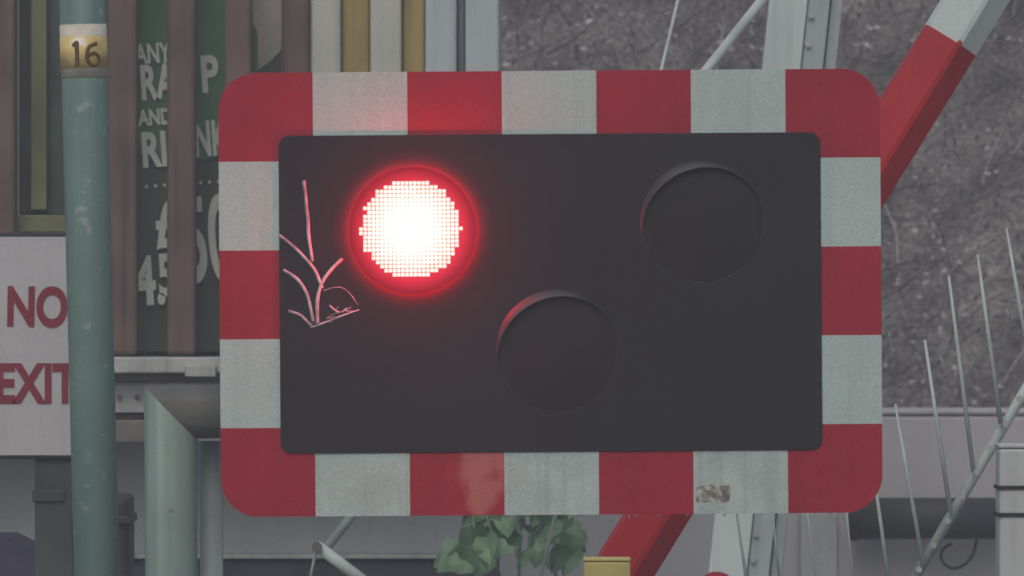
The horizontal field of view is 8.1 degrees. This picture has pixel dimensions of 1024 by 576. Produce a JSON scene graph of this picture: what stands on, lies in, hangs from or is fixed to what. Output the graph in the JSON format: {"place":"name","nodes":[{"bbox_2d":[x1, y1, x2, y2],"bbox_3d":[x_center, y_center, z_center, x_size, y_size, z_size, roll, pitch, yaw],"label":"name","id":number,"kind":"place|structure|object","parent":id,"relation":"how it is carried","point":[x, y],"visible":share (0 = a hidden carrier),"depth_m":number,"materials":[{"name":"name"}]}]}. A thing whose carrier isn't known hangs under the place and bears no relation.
{"place":"outdoors","nodes":[
{"label":"outdoors","id":0,"kind":"place"},
{"bbox_2d":[116,413,143,418],"bbox_3d":[-1.277,0.302,17.108,2.495,0.014,0.255,0,0,0],"label":"ledge groove","id":1,"kind":"object","parent":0,"point":[129,415],"depth_m":16.98},
{"bbox_2d":[185,365,216,376],"bbox_3d":[-0.727,0.194,16.869,0.072,0.026,0.059,0,0,0],"label":"ledge bracket","id":2,"kind":"object","parent":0,"point":[200,370],"visible":1,"depth_m":16.84,"materials":[{"name":"grey metal"}]},
{"bbox_2d":[501,0,1023,406],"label":"embankment","id":3,"kind":"structure","parent":0,"point":[1013,201],"depth_m":26.95,"materials":[{"name":"soil"}]},
{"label":"pavement","id":4,"kind":"structure","parent":0,"visible":0},
{"bbox_2d":[0,532,34,575],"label":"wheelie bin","id":5,"kind":"object","parent":4,"relation":"on","point":[17,553],"visible":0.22,"depth_m":14.08,"materials":[{"name":"purple plastic"}]},
{"bbox_2d":[0,232,73,575],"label":"no exit sign","id":6,"kind":"object","parent":4,"relation":"on","point":[34,396],"visible":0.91,"depth_m":13.10,"materials":[{"name":"white metal"}]},
{"bbox_2d":[60,0,119,575],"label":"signal post","id":7,"kind":"object","parent":4,"relation":"on","point":[83,53],"visible":1,"depth_m":12.22,"materials":[{"name":"teal metal"}]},
{"bbox_2d":[118,493,136,575],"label":"lineside cabinet","id":8,"kind":"object","parent":4,"relation":"on","point":[127,516],"visible":0.55,"depth_m":12.70,"materials":[{"name":"metal"}]},
{"bbox_2d":[0,0,500,572],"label":"body walls","id":9,"kind":"structure","parent":4,"relation":"on","point":[366,534],"depth_m":17.30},
{"bbox_2d":[114,356,219,372],"bbox_3d":[-1.277,0.181,17.067,2.495,0.038,0.335,0,0,0],"label":"ledge top","id":10,"kind":"object","parent":9,"relation":"attached to","point":[150,364],"depth_m":16.90,"materials":[{"name":"grey metal"}]},
{"bbox_2d":[115,381,219,412],"bbox_3d":[-1.277,0.257,17.102,2.495,0.074,0.265,0,0,0],"label":"ledge channel","id":11,"kind":"object","parent":9,"relation":"attached to","point":[127,391],"depth_m":16.97,"materials":[{"name":"grey metal"}]},
{"bbox_2d":[107,0,137,354],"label":"brown batten","id":12,"kind":"object","parent":11,"relation":"on","point":[122,48],"visible":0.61,"depth_m":16.98,"materials":[{"name":"brown wood"}]},
{"bbox_2d":[167,0,196,354],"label":"brown batten","id":13,"kind":"object","parent":11,"relation":"on","point":[181,177],"visible":1,"depth_m":16.98,"materials":[{"name":"brown wood"}]},
{"bbox_2d":[105,0,280,351],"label":"poster board","id":14,"kind":"object","parent":11,"relation":"on","point":[152,319],"visible":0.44,"depth_m":17.12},
{"bbox_2d":[138,255,165,304],"bbox_3d":[-0.862,-0.018,17.110,0.074,0.119,0.001,-4,0,0],"label":"poster text","id":15,"kind":"object","parent":14,"relation":"attached to","point":[146,283],"visible":1,"depth_m":17.11},
{"bbox_2d":[138,42,166,63],"bbox_3d":[-0.852,-0.557,17.110,0.087,0.048,0.001,-4,0,0],"label":"poster text","id":16,"kind":"object","parent":14,"relation":"attached to","point":[149,50],"visible":1,"depth_m":17.11},
{"bbox_2d":[138,108,166,125],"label":"poster text","id":17,"kind":"object","parent":14,"relation":"attached to","point":[151,115],"visible":1,"depth_m":17.11},
{"bbox_2d":[140,63,166,100],"bbox_3d":[-0.838,-0.489,17.110,0.084,0.086,0.001,-4,0,0],"label":"poster text","id":18,"kind":"object","parent":14,"relation":"attached to","point":[148,81],"visible":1,"depth_m":17.11},
{"bbox_2d":[141,131,166,167],"bbox_3d":[-0.848,-0.329,17.110,0.058,0.085,0.001,-4,0,0],"label":"poster text","id":19,"kind":"object","parent":14,"relation":"attached to","point":[146,149],"visible":1,"depth_m":17.11},
{"bbox_2d":[155,201,166,249],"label":"poster text","id":20,"kind":"object","parent":14,"relation":"attached to","point":[161,225],"visible":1,"depth_m":17.11},
{"bbox_2d":[159,253,166,295],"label":"poster text","id":21,"kind":"object","parent":14,"relation":"attached to","point":[163,269],"visible":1,"depth_m":17.11},
{"bbox_2d":[106,0,257,161],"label":"poster circle","id":22,"kind":"object","parent":14,"relation":"attached to","point":[152,23],"visible":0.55,"depth_m":17.11,"materials":[{"name":"green paper"}]},
{"bbox_2d":[145,180,218,187],"bbox_3d":[-0.781,-0.247,17.110,0.178,0.008,0.001,-4,0,0],"label":"poster text","id":23,"kind":"object","parent":14,"relation":"attached to","point":[164,184],"visible":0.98,"depth_m":17.11},
{"bbox_2d":[197,194,218,282],"bbox_3d":[-0.719,-0.117,17.110,0.116,0.208,0.001,-4,0,0],"label":"poster text","id":24,"kind":"object","parent":14,"relation":"attached to","point":[201,244],"visible":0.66,"depth_m":17.11},
{"bbox_2d":[197,120,218,156],"bbox_3d":[-0.713,-0.355,17.110,0.079,0.085,0.001,-4,0,0],"label":"poster text","id":25,"kind":"object","parent":14,"relation":"attached to","point":[207,145],"visible":0.75,"depth_m":17.11},
{"bbox_2d":[200,55,217,92],"bbox_3d":[-0.716,-0.508,17.110,0.041,0.089,0.001,-4,0,0],"label":"poster text","id":26,"kind":"object","parent":14,"relation":"attached to","point":[205,72],"visible":1,"depth_m":17.11},
{"bbox_2d":[253,0,280,69],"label":"poster photo","id":27,"kind":"object","parent":14,"relation":"attached to","point":[267,19],"visible":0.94,"depth_m":17.12},
{"bbox_2d":[225,0,252,88],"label":"brown batten","id":28,"kind":"object","parent":11,"relation":"on","point":[238,38],"visible":0.15,"depth_m":16.98,"materials":[{"name":"brown wood"}]},
{"bbox_2d":[281,0,309,72],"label":"brown batten","id":29,"kind":"object","parent":11,"relation":"on","point":[295,36],"visible":0.15,"depth_m":16.98,"materials":[{"name":"brown wood"}]},
{"bbox_2d":[310,0,341,71],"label":"cladding board","id":30,"kind":"object","parent":11,"relation":"on","point":[325,35],"visible":0.15,"depth_m":17.00,"materials":[{"name":"white wood"}]},
{"bbox_2d":[342,0,369,71],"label":"cladding board","id":31,"kind":"object","parent":11,"relation":"on","point":[355,35],"visible":0.13,"depth_m":17.03,"materials":[{"name":"yellow wood"}]},
{"bbox_2d":[370,0,401,71],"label":"cladding board","id":32,"kind":"object","parent":11,"relation":"on","point":[385,35],"visible":0.15,"depth_m":17.00,"materials":[{"name":"white wood"}]},
{"bbox_2d":[402,0,424,71],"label":"cladding board","id":33,"kind":"object","parent":11,"relation":"on","point":[413,35],"visible":0.14,"depth_m":17.03,"materials":[{"name":"yellow wood"}]},
{"bbox_2d":[425,0,456,71],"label":"cladding board","id":34,"kind":"object","parent":11,"relation":"on","point":[440,35],"visible":0.15,"depth_m":17.00,"materials":[{"name":"grey wood"}]},
{"bbox_2d":[457,0,464,70],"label":"cladding board","id":35,"kind":"object","parent":11,"relation":"on","point":[460,35],"visible":0.14,"depth_m":17.03,"materials":[{"name":"grey wood"}]},
{"bbox_2d":[465,0,498,70],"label":"cladding board","id":36,"kind":"object","parent":11,"relation":"on","point":[481,35],"visible":0.15,"depth_m":17.00,"materials":[{"name":"grey wood"}]},
{"bbox_2d":[115,373,219,380],"bbox_3d":[-1.277,0.210,17.087,2.495,0.018,0.295,0,0,0],"label":"ledge lip","id":37,"kind":"object","parent":9,"relation":"attached to","point":[150,377],"depth_m":16.94,"materials":[{"name":"black metal"}]},
{"bbox_2d":[116,419,220,442],"bbox_3d":[-1.277,0.337,17.098,2.495,0.054,0.275,0,0,0],"label":"ledge bottom","id":38,"kind":"object","parent":9,"relation":"attached to","point":[129,430],"depth_m":16.96,"materials":[{"name":"grey metal"}]},
{"bbox_2d":[134,559,498,575],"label":"cladding","id":39,"kind":"structure","parent":9,"relation":"attached to","point":[324,567],"depth_m":17.24,"materials":[{"name":"grey metal"}]},
{"bbox_2d":[134,553,437,558],"bbox_3d":[-1.277,0.641,17.259,2.495,0.011,0.078,0,0,0],"label":"drip rail","id":40,"kind":"object","parent":39,"relation":"on","point":[318,556],"depth_m":17.22,"materials":[{"name":"metal"}]},
{"bbox_2d":[144,69,882,575],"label":"level crossing signal","id":41,"kind":"object","parent":4,"relation":"on","point":[528,293],"visible":1,"depth_m":12.00,"materials":[{"name":"metal"}]},
{"bbox_2d":[433,515,587,575],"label":"climbing weed","id":42,"kind":"object","parent":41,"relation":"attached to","point":[478,548],"visible":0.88,"depth_m":16.78,"materials":[{"name":"green plant"}]},
{"bbox_2d":[309,0,842,575],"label":"metal frame","id":43,"kind":"object","parent":4,"relation":"on","point":[801,34],"visible":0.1,"depth_m":16.00,"materials":[{"name":"grey metal"}]},
{"bbox_2d":[583,557,630,575],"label":"yellow post","id":44,"kind":"object","parent":4,"relation":"on","point":[606,566],"visible":1,"depth_m":13.00,"materials":[{"name":"yellow metal"}]},
{"bbox_2d":[705,572,728,575],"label":"red marker post","id":45,"kind":"object","parent":4,"relation":"on","point":[716,574],"visible":1,"depth_m":12.89,"materials":[{"name":"red plastic"}]},
{"bbox_2d":[501,415,1023,575],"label":"boundary wall","id":46,"kind":"structure","parent":4,"relation":"on","point":[688,554],"depth_m":20.00,"materials":[{"name":"grey concrete"}]},
{"bbox_2d":[800,513,836,575],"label":"pilaster","id":47,"kind":"object","parent":46,"relation":"attached to","point":[823,528],"visible":0.89,"depth_m":19.97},
{"bbox_2d":[848,498,995,540],"bbox_3d":[1.156,0.635,19.908,0.454,0.123,0.179,0,0,0],"label":"rubber buffer","id":48,"kind":"object","parent":46,"relation":"attached to","point":[975,518],"visible":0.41,"depth_m":19.83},
{"bbox_2d":[940,539,977,569],"bbox_3d":[1.234,0.720,19.920,0.109,0.116,0.008,0,0,0],"label":"hanging cable","id":49,"kind":"object","parent":48,"relation":"hanging from","point":[963,564],"visible":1,"depth_m":19.92,"materials":[{"name":"black rubber"}]},
{"bbox_2d":[882,407,1023,414],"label":"coping","id":50,"kind":"object","parent":46,"relation":"on","point":[941,411],"depth_m":20.00,"materials":[{"name":"grey concrete"}]},
{"bbox_2d":[597,0,1023,575],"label":"barrier arm","id":51,"kind":"object","parent":4,"relation":"on","point":[940,56],"visible":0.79,"depth_m":13.49},
{"bbox_2d":[994,443,1023,575],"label":"white post","id":52,"kind":"object","parent":4,"relation":"on","point":[1009,488],"visible":1,"depth_m":12.80,"materials":[{"name":"paint"}]},
{"label":"ground","id":53,"kind":"structure","parent":0,"visible":0},
{"bbox_2d":[501,0,1023,406],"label":"brushwood","id":54,"kind":"object","parent":53,"relation":"on","point":[921,275],"visible":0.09,"depth_m":26.70,"materials":[{"name":"grey plant"}]},
{"bbox_3d":[-1.310,0.014,17.140,0.544,0.288,0.080,0,0,0],"label":"side infill","id":55,"kind":"object","parent":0,"visible":0},
{"bbox_2d":[18,215,64,232],"bbox_3d":[-1.102,-0.152,17.115,0.131,0.040,0.130,0,0,0],"label":"side panel rail","id":56,"kind":"object","parent":55,"relation":"on","point":[39,223],"visible":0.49,"depth_m":17.05,"materials":[{"name":"yellow metal"}]},
{"bbox_2d":[0,0,16,232],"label":"brown batten","id":57,"kind":"object","parent":56,"relation":"on","point":[8,116],"visible":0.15,"depth_m":16.98,"materials":[{"name":"brown wood"}]},
{"bbox_2d":[31,0,46,209],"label":"side panel strip","id":58,"kind":"object","parent":56,"relation":"on","point":[38,104],"visible":1,"depth_m":17.07,"materials":[{"name":"green metal"}]},
{"bbox_2d":[19,0,64,214],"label":"side panel","id":59,"kind":"object","parent":56,"relation":"on","point":[55,185],"visible":0.54,"depth_m":17.10,"materials":[{"name":"metal"}]}
]}

